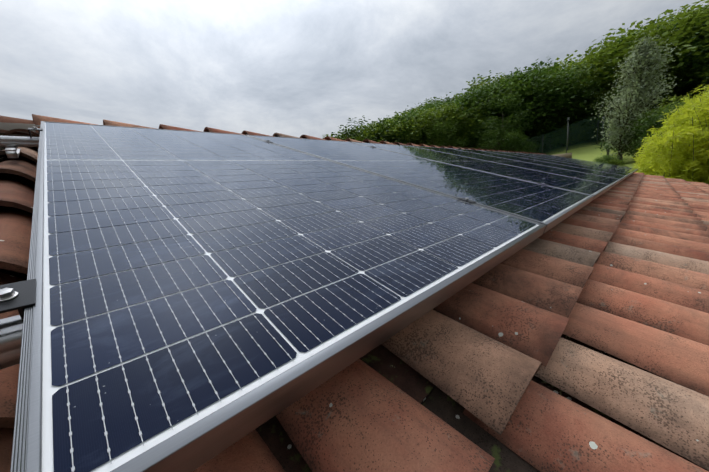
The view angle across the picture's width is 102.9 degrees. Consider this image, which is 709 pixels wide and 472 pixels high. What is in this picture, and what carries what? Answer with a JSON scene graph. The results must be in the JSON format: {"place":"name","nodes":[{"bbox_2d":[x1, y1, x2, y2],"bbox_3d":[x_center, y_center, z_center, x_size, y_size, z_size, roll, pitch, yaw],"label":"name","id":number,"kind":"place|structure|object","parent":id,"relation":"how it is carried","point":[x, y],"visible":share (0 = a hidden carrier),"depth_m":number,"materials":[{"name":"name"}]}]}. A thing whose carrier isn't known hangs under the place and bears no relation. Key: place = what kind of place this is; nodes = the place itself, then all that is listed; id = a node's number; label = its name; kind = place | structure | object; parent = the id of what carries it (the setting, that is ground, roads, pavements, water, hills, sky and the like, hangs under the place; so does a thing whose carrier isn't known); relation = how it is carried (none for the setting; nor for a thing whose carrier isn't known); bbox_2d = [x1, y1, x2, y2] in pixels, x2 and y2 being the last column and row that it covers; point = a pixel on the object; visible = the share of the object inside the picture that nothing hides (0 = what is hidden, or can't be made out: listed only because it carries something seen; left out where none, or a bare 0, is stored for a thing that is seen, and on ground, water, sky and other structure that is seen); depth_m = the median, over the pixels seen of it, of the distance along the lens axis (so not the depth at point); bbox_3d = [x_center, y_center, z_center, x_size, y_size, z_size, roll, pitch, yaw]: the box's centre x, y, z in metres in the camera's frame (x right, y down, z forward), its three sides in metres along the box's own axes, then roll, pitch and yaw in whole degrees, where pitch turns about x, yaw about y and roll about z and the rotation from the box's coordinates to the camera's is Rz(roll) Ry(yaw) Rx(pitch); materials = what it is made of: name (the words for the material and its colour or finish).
{"place":"outdoors","nodes":[
{"label":"outdoors","id":0,"kind":"place"},
{"bbox_2d":[0,155,22,209],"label":"roof deck","id":1,"kind":"structure","parent":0,"point":[9,176],"depth_m":1.43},
{"bbox_2d":[5,147,20,157],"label":"roof hooks","id":2,"kind":"object","parent":1,"relation":"attached to","point":[12,152],"visible":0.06,"depth_m":1.21,"materials":[{"name":"silver metal"}]},
{"bbox_2d":[0,129,708,471],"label":"roof tiles","id":3,"kind":"object","parent":1,"relation":"on","point":[625,262],"visible":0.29,"depth_m":0.56,"materials":[{"name":"brown ceramic"}]},
{"bbox_2d":[0,0,708,138],"label":"sky","id":4,"kind":"structure","parent":0,"point":[296,68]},
{"bbox_2d":[530,136,641,171],"bbox_3d":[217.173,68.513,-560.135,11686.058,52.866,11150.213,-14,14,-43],"label":"terrain","id":5,"kind":"structure","parent":0,"point":[590,152],"depth_m":27.56,"materials":[{"name":"green plant"}]},
{"bbox_2d":[351,124,394,141],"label":"tree","id":6,"kind":"object","parent":5,"relation":"on","point":[371,135],"depth_m":39.90,"materials":[{"name":"green plant"}]},
{"bbox_2d":[323,116,436,144],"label":"bush","id":7,"kind":"object","parent":5,"relation":"on","point":[377,131],"visible":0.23,"depth_m":37.29,"materials":[{"name":"green plant"}]},
{"bbox_2d":[330,114,429,142],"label":"bush","id":8,"kind":"object","parent":5,"relation":"on","point":[351,133],"visible":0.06,"depth_m":38.60,"materials":[{"name":"green plant"}]},
{"bbox_2d":[386,113,417,139],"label":"tree","id":9,"kind":"object","parent":5,"relation":"on","point":[402,120],"depth_m":41.24,"materials":[{"name":"green plant"}]},
{"bbox_2d":[374,115,437,142],"bbox_3d":[8.332,-13.514,44.104,14.113,10.195,17.419,-10,11,-26],"label":"tree","id":10,"kind":"object","parent":5,"relation":"on","point":[401,129],"visible":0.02,"depth_m":37.76,"materials":[{"name":"green plant"}]},
{"bbox_2d":[384,103,438,120],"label":"tree","id":11,"kind":"object","parent":5,"relation":"on","point":[405,112],"depth_m":48.76,"materials":[{"name":"green plant"}]},
{"bbox_2d":[385,105,441,140],"bbox_3d":[10.502,-13.895,43.148,14.835,10.147,12.860,-11,10,-20],"label":"tree","id":12,"kind":"object","parent":5,"relation":"on","point":[409,130],"depth_m":38.85,"materials":[{"name":"green plant"}]},
{"bbox_2d":[403,99,444,115],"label":"tree","id":13,"kind":"object","parent":5,"relation":"on","point":[421,107],"depth_m":44.61,"materials":[{"name":"green plant"}]},
{"bbox_2d":[391,103,457,142],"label":"bush","id":14,"kind":"object","parent":5,"relation":"on","point":[413,114],"visible":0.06,"depth_m":37.37,"materials":[{"name":"green plant"}]},
{"bbox_2d":[407,104,452,136],"bbox_3d":[13.558,-14.718,43.712,18.301,9.953,18.545,-2,11,15],"label":"tree","id":15,"kind":"object","parent":5,"relation":"on","point":[428,117],"depth_m":37.60,"materials":[{"name":"green plant"}]},
{"bbox_2d":[416,98,450,109],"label":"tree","id":16,"kind":"object","parent":5,"relation":"on","point":[434,101],"visible":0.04,"depth_m":56.84,"materials":[{"name":"green plant"}]},
{"bbox_2d":[401,103,485,147],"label":"bush","id":17,"kind":"object","parent":5,"relation":"on","point":[425,122],"visible":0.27,"depth_m":34.29,"materials":[{"name":"green plant"}]},
{"bbox_2d":[401,101,492,146],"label":"bush","id":18,"kind":"object","parent":5,"relation":"on","point":[440,116],"visible":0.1,"depth_m":33.91,"materials":[{"name":"green plant"}]},
{"bbox_2d":[408,107,494,144],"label":"bush","id":19,"kind":"object","parent":5,"relation":"on","point":[454,128],"visible":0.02,"depth_m":34.95,"materials":[{"name":"green plant"}]},
{"bbox_2d":[424,111,486,148],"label":"bush","id":20,"kind":"object","parent":5,"relation":"on","point":[454,143],"visible":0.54,"depth_m":33.40,"materials":[{"name":"green plant"}]},
{"bbox_2d":[430,97,501,146],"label":"bush","id":21,"kind":"object","parent":5,"relation":"on","point":[460,114],"visible":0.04,"depth_m":35.35,"materials":[{"name":"green plant"}]},
{"bbox_2d":[467,105,501,148],"bbox_3d":[15.313,-13.227,37.997,9.503,8.700,7.417,2,15,35],"label":"tree","id":22,"kind":"object","parent":5,"relation":"on","point":[477,138],"visible":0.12,"depth_m":36.36,"materials":[{"name":"green plant"}]},
{"bbox_2d":[447,72,523,105],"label":"bush","id":23,"kind":"object","parent":5,"relation":"on","point":[477,85],"visible":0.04,"depth_m":49.53,"materials":[{"name":"green plant"}]},
{"bbox_2d":[427,79,557,148],"bbox_3d":[17.111,-14.876,38.923,19.659,10.428,19.211,1,16,23],"label":"bush","id":24,"kind":"object","parent":5,"relation":"on","point":[475,98],"visible":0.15,"depth_m":32.95,"materials":[{"name":"green plant"}]},
{"bbox_2d":[470,128,528,151],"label":"shrub","id":25,"kind":"object","parent":5,"relation":"on","point":[493,144],"visible":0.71,"depth_m":28.94,"materials":[{"name":"green plant"}]},
{"bbox_2d":[469,92,534,149],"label":"bush","id":26,"kind":"object","parent":5,"relation":"on","point":[507,123],"visible":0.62,"depth_m":30.28,"materials":[{"name":"green plant"}]},
{"bbox_2d":[457,86,555,137],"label":"bush","id":27,"kind":"object","parent":5,"relation":"on","point":[496,100],"depth_m":34.85,"materials":[{"name":"green plant"}]},
{"bbox_2d":[433,65,588,146],"bbox_3d":[19.351,-14.766,36.370,15.576,10.340,17.415,-11,12,-33],"label":"bush","id":28,"kind":"object","parent":5,"relation":"on","point":[529,87],"visible":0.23,"depth_m":31.49,"materials":[{"name":"green plant"}]},
{"bbox_2d":[490,137,533,152],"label":"shrub","id":29,"kind":"object","parent":5,"relation":"on","point":[518,149],"visible":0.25,"depth_m":29.16,"materials":[{"name":"green plant"}]},
{"bbox_2d":[469,78,569,138],"bbox_3d":[20.500,-14.912,36.888,14.294,10.077,13.478,-7,11,-13],"label":"bush","id":30,"kind":"object","parent":5,"relation":"on","point":[528,110],"visible":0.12,"depth_m":32.11,"materials":[{"name":"green plant"}]},
{"bbox_2d":[521,141,539,152],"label":"shrub","id":31,"kind":"object","parent":5,"relation":"on","point":[534,146],"visible":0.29,"depth_m":30.04,"materials":[{"name":"green plant"}]},
{"bbox_2d":[453,58,617,145],"bbox_3d":[20.430,-15.354,36.536,16.402,11.285,18.580,-9,9,-7],"label":"bush","id":32,"kind":"object","parent":5,"relation":"on","point":[541,63],"visible":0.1,"depth_m":31.35,"materials":[{"name":"green plant"}]},
{"bbox_2d":[477,65,599,128],"bbox_3d":[22.472,-15.723,36.888,14.977,10.771,13.177,-11,12,-1],"label":"bush","id":33,"kind":"object","parent":5,"relation":"on","point":[549,90],"visible":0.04,"depth_m":33.66,"materials":[{"name":"green plant"}]},
{"bbox_2d":[468,65,610,141],"bbox_3d":[23.413,-15.497,36.573,19.740,10.720,16.610,-7,13,0],"label":"bush","id":34,"kind":"object","parent":5,"relation":"on","point":[564,113],"visible":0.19,"depth_m":31.22,"materials":[{"name":"green plant"}]},
{"bbox_2d":[495,67,589,148],"bbox_3d":[21.885,-14.929,36.089,12.131,9.903,12.416,-7,7,-11],"label":"bush","id":35,"kind":"object","parent":5,"relation":"on","point":[544,108],"visible":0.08,"depth_m":32.30,"materials":[{"name":"green plant"}]},
{"bbox_2d":[527,123,575,149],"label":"shrub","id":36,"kind":"object","parent":5,"relation":"on","point":[553,137],"visible":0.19,"depth_m":33.51,"materials":[{"name":"green plant"}]},
{"bbox_2d":[498,114,607,152],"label":"fence panels","id":37,"kind":"object","parent":5,"relation":"on","point":[544,143],"visible":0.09,"depth_m":30.15,"materials":[{"name":"green metal"}]},
{"bbox_2d":[496,65,612,150],"bbox_3d":[24.168,-15.865,37.369,13.942,10.882,17.026,-7,11,-13],"label":"bush","id":38,"kind":"object","parent":5,"relation":"on","point":[563,77],"visible":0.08,"depth_m":30.88,"materials":[{"name":"green plant"}]},
{"bbox_2d":[536,122,585,146],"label":"shrub","id":39,"kind":"object","parent":5,"relation":"on","point":[578,137],"visible":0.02,"depth_m":33.06,"materials":[{"name":"green plant"}]},
{"bbox_2d":[554,153,571,157],"bbox_3d":[17.828,-6.639,24.499,0.450,0.950,1.600,-14,14,-43],"label":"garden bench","id":40,"kind":"object","parent":5,"relation":"on","point":[567,155],"visible":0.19,"depth_m":24.29,"materials":[{"name":"brown wood"}]},
{"bbox_2d":[542,53,591,73],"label":"tree","id":41,"kind":"object","parent":5,"relation":"on","point":[569,64],"depth_m":44.79,"materials":[{"name":"green plant"}]},
{"bbox_2d":[566,117,569,152],"bbox_3d":[21.512,-10.034,28.530,0.260,3.660,0.260,-14,14,-43],"label":"lamp post","id":42,"kind":"object","parent":5,"relation":"on","point":[568,119],"visible":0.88,"depth_m":28.43,"materials":[{"name":"grey metal"}]},
{"bbox_2d":[558,120,590,144],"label":"shrub","id":43,"kind":"object","parent":5,"relation":"on","point":[573,130],"depth_m":32.88,"materials":[{"name":"green plant"}]},
{"bbox_2d":[542,113,609,156],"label":"fence posts","id":44,"kind":"object","parent":5,"relation":"on","point":[607,150],"visible":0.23,"depth_m":29.01,"materials":[{"name":"grey metal"}]},
{"bbox_2d":[559,116,596,140],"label":"shrub","id":45,"kind":"object","parent":5,"relation":"on","point":[579,126],"visible":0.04,"depth_m":32.59,"materials":[{"name":"green plant"}]},
{"bbox_2d":[579,115,604,140],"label":"shrub","id":46,"kind":"object","parent":5,"relation":"on","point":[589,131],"depth_m":32.41,"materials":[{"name":"green plant"}]},
{"bbox_2d":[563,69,626,136],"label":"bush","id":47,"kind":"object","parent":5,"relation":"on","point":[587,85],"visible":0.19,"depth_m":30.98,"materials":[{"name":"green plant"}]},
{"bbox_2d":[581,121,611,140],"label":"shrub","id":48,"kind":"object","parent":5,"relation":"on","point":[599,133],"depth_m":31.01,"materials":[{"name":"green plant"}]},
{"bbox_2d":[594,155,616,162],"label":"shrub","id":49,"kind":"object","parent":5,"relation":"on","point":[600,159],"visible":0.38,"depth_m":19.38,"materials":[{"name":"green plant"}]},
{"bbox_2d":[597,155,623,164],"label":"shrub","id":50,"kind":"object","parent":5,"relation":"on","point":[606,159],"visible":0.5,"depth_m":18.58,"materials":[{"name":"green plant"}]},
{"bbox_2d":[607,156,629,166],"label":"shrub","id":51,"kind":"object","parent":5,"relation":"on","point":[619,163],"visible":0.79,"depth_m":18.06,"materials":[{"name":"green plant"}]},
{"bbox_2d":[547,1,708,110],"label":"tree","id":52,"kind":"object","parent":5,"relation":"on","point":[600,54],"visible":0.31,"depth_m":26.28,"materials":[{"name":"green plant"}]},
{"bbox_2d":[569,76,695,129],"bbox_3d":[28.101,-12.828,29.351,8.477,5.500,9.543,-3,10,9],"label":"tree","id":53,"kind":"object","parent":5,"relation":"on","point":[609,103],"visible":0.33,"depth_m":28.49,"materials":[{"name":"green plant"}]},
{"bbox_2d":[585,25,681,161],"bbox_3d":[18.110,-8.688,18.385,3.999,8.374,3.968,-7,11,-15],"label":"poplar tree","id":54,"kind":"object","parent":5,"relation":"on","point":[636,93],"visible":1,"depth_m":17.89,"materials":[{"name":"green plant"}]},
{"bbox_2d":[595,107,678,155],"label":"shrub","id":55,"kind":"object","parent":5,"relation":"on","point":[651,120],"visible":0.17,"depth_m":18.68,"materials":[{"name":"green plant"}]},
{"bbox_2d":[612,116,667,157],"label":"shrub","id":56,"kind":"object","parent":5,"relation":"on","point":[639,126],"visible":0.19,"depth_m":17.67,"materials":[{"name":"green plant"}]},
{"bbox_2d":[579,50,700,113],"bbox_3d":[32.035,-15.979,32.854,14.360,8.558,13.040,-5,10,-10],"label":"tree","id":57,"kind":"object","parent":5,"relation":"on","point":[608,67],"depth_m":29.76,"materials":[{"name":"green plant"}]},
{"bbox_2d":[581,6,707,75],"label":"tree","id":58,"kind":"object","parent":5,"relation":"on","point":[627,40],"visible":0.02,"depth_m":31.97,"materials":[{"name":"green plant"}]},
{"bbox_2d":[620,115,669,150],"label":"shrub","id":59,"kind":"object","parent":5,"relation":"on","point":[641,132],"visible":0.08,"depth_m":17.86,"materials":[{"name":"green plant"}]},
{"bbox_2d":[597,15,708,109],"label":"tree","id":60,"kind":"object","parent":5,"relation":"on","point":[699,38],"visible":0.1,"depth_m":26.04,"materials":[{"name":"green plant"}]},
{"bbox_2d":[605,0,708,50],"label":"tree","id":61,"kind":"object","parent":5,"relation":"on","point":[683,13],"depth_m":25.90,"materials":[{"name":"green plant"}]},
{"bbox_2d":[615,6,701,38],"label":"tree","id":62,"kind":"object","parent":5,"relation":"on","point":[658,21],"depth_m":48.93,"materials":[{"name":"green plant"}]},
{"bbox_2d":[635,94,694,144],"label":"shrub","id":63,"kind":"object","parent":5,"relation":"on","point":[666,108],"visible":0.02,"depth_m":20.05,"materials":[{"name":"green plant"}]},
{"bbox_2d":[628,105,702,142],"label":"shrub","id":64,"kind":"object","parent":5,"relation":"on","point":[658,111],"visible":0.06,"depth_m":18.33,"materials":[{"name":"green plant"}]},
{"bbox_2d":[631,85,708,183],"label":"shrub","id":65,"kind":"object","parent":5,"relation":"on","point":[679,149],"visible":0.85,"depth_m":9.21,"materials":[{"name":"green plant"}]},
{"bbox_2d":[650,93,696,115],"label":"shrub","id":66,"kind":"object","parent":5,"relation":"on","point":[670,99],"visible":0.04,"depth_m":20.36,"materials":[{"name":"green plant"}]},
{"bbox_2d":[660,76,705,99],"bbox_3d":[36.059,-14.607,26.779,12.592,5.680,10.175,-1,13,2],"label":"tree","id":67,"kind":"object","parent":5,"relation":"on","point":[685,91],"visible":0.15,"depth_m":26.88,"materials":[{"name":"green plant"}]},
{"bbox_2d":[658,18,708,84],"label":"tree","id":68,"kind":"object","parent":5,"relation":"on","point":[689,28],"visible":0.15,"depth_m":24.47,"materials":[{"name":"green plant"}]},
{"bbox_2d":[659,15,708,97],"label":"tree","id":69,"kind":"object","parent":5,"relation":"on","point":[690,63],"visible":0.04,"depth_m":25.55,"materials":[{"name":"green plant"}]},
{"bbox_2d":[663,33,708,93],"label":"tree","id":70,"kind":"object","parent":5,"relation":"on","point":[694,76],"visible":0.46,"depth_m":24.11,"materials":[{"name":"green plant"}]},
{"bbox_2d":[672,21,708,90],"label":"tree","id":71,"kind":"object","parent":5,"relation":"on","point":[694,56],"visible":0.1,"depth_m":24.47,"materials":[{"name":"green plant"}]},
{"bbox_2d":[677,29,708,87],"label":"tree","id":72,"kind":"object","parent":5,"relation":"on","point":[703,34],"visible":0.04,"depth_m":24.98,"materials":[{"name":"green plant"}]},
{"bbox_2d":[689,64,708,91],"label":"tree","id":73,"kind":"object","parent":5,"relation":"on","point":[704,73],"visible":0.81,"depth_m":23.78,"materials":[{"name":"green plant"}]},
{"label":"panel","id":74,"kind":"object","parent":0,"visible":0},
{"bbox_2d":[42,122,636,471],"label":"solar panel backsheet","id":75,"kind":"object","parent":74,"relation":"on","point":[49,389],"visible":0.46,"depth_m":0.36,"materials":[{"name":"white"}]},
{"bbox_2d":[47,123,629,471],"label":"solar cell busbars","id":76,"kind":"object","parent":75,"relation":"on","point":[103,417],"visible":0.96,"depth_m":0.52,"materials":[{"name":"grey"}]},
{"bbox_2d":[46,122,634,471],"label":"panel cells","id":77,"kind":"object","parent":75,"relation":"on","point":[89,444],"visible":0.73,"depth_m":0.51,"materials":[{"name":"blue glass"}]},
{"bbox_2d":[0,127,615,301],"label":"clamp bolts","id":78,"kind":"object","parent":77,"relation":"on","point":[6,294],"visible":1,"depth_m":0.31,"materials":[{"name":"silver metal"}]},
{"bbox_3d":[2.265,1.881,6.649,13.485,3.546,10.844,-14,14,-43],"label":"house","id":79,"kind":"object","parent":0,"visible":0},
{"bbox_2d":[0,146,707,471],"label":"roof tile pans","id":80,"kind":"object","parent":79,"relation":"on","point":[390,366],"depth_m":0.51,"materials":[{"name":"brown ceramic"}]},
{"bbox_2d":[0,136,38,369],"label":"mounting rails","id":81,"kind":"object","parent":80,"relation":"attached to","point":[11,329],"depth_m":0.32,"materials":[{"name":"metal"}]},
{"bbox_2d":[0,128,623,321],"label":"clamps","id":82,"kind":"object","parent":81,"relation":"attached to","point":[25,297],"visible":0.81,"depth_m":0.32,"materials":[{"name":"black"}]},
{"bbox_2d":[0,122,39,136],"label":"ridge mortar","id":83,"kind":"object","parent":80,"relation":"on","point":[7,126],"depth_m":1.87,"materials":[{"name":"beige concrete"}]},
{"bbox_2d":[0,114,546,154],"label":"ridge tiles","id":84,"kind":"object","parent":80,"relation":"on","point":[37,119],"visible":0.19,"depth_m":2.54,"materials":[{"name":"ceramic"}]},
{"bbox_2d":[10,121,637,471],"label":"panel frames","id":85,"kind":"structure","parent":80,"relation":"on","point":[194,446],"depth_m":0.28,"materials":[{"name":"metal"}]}
]}

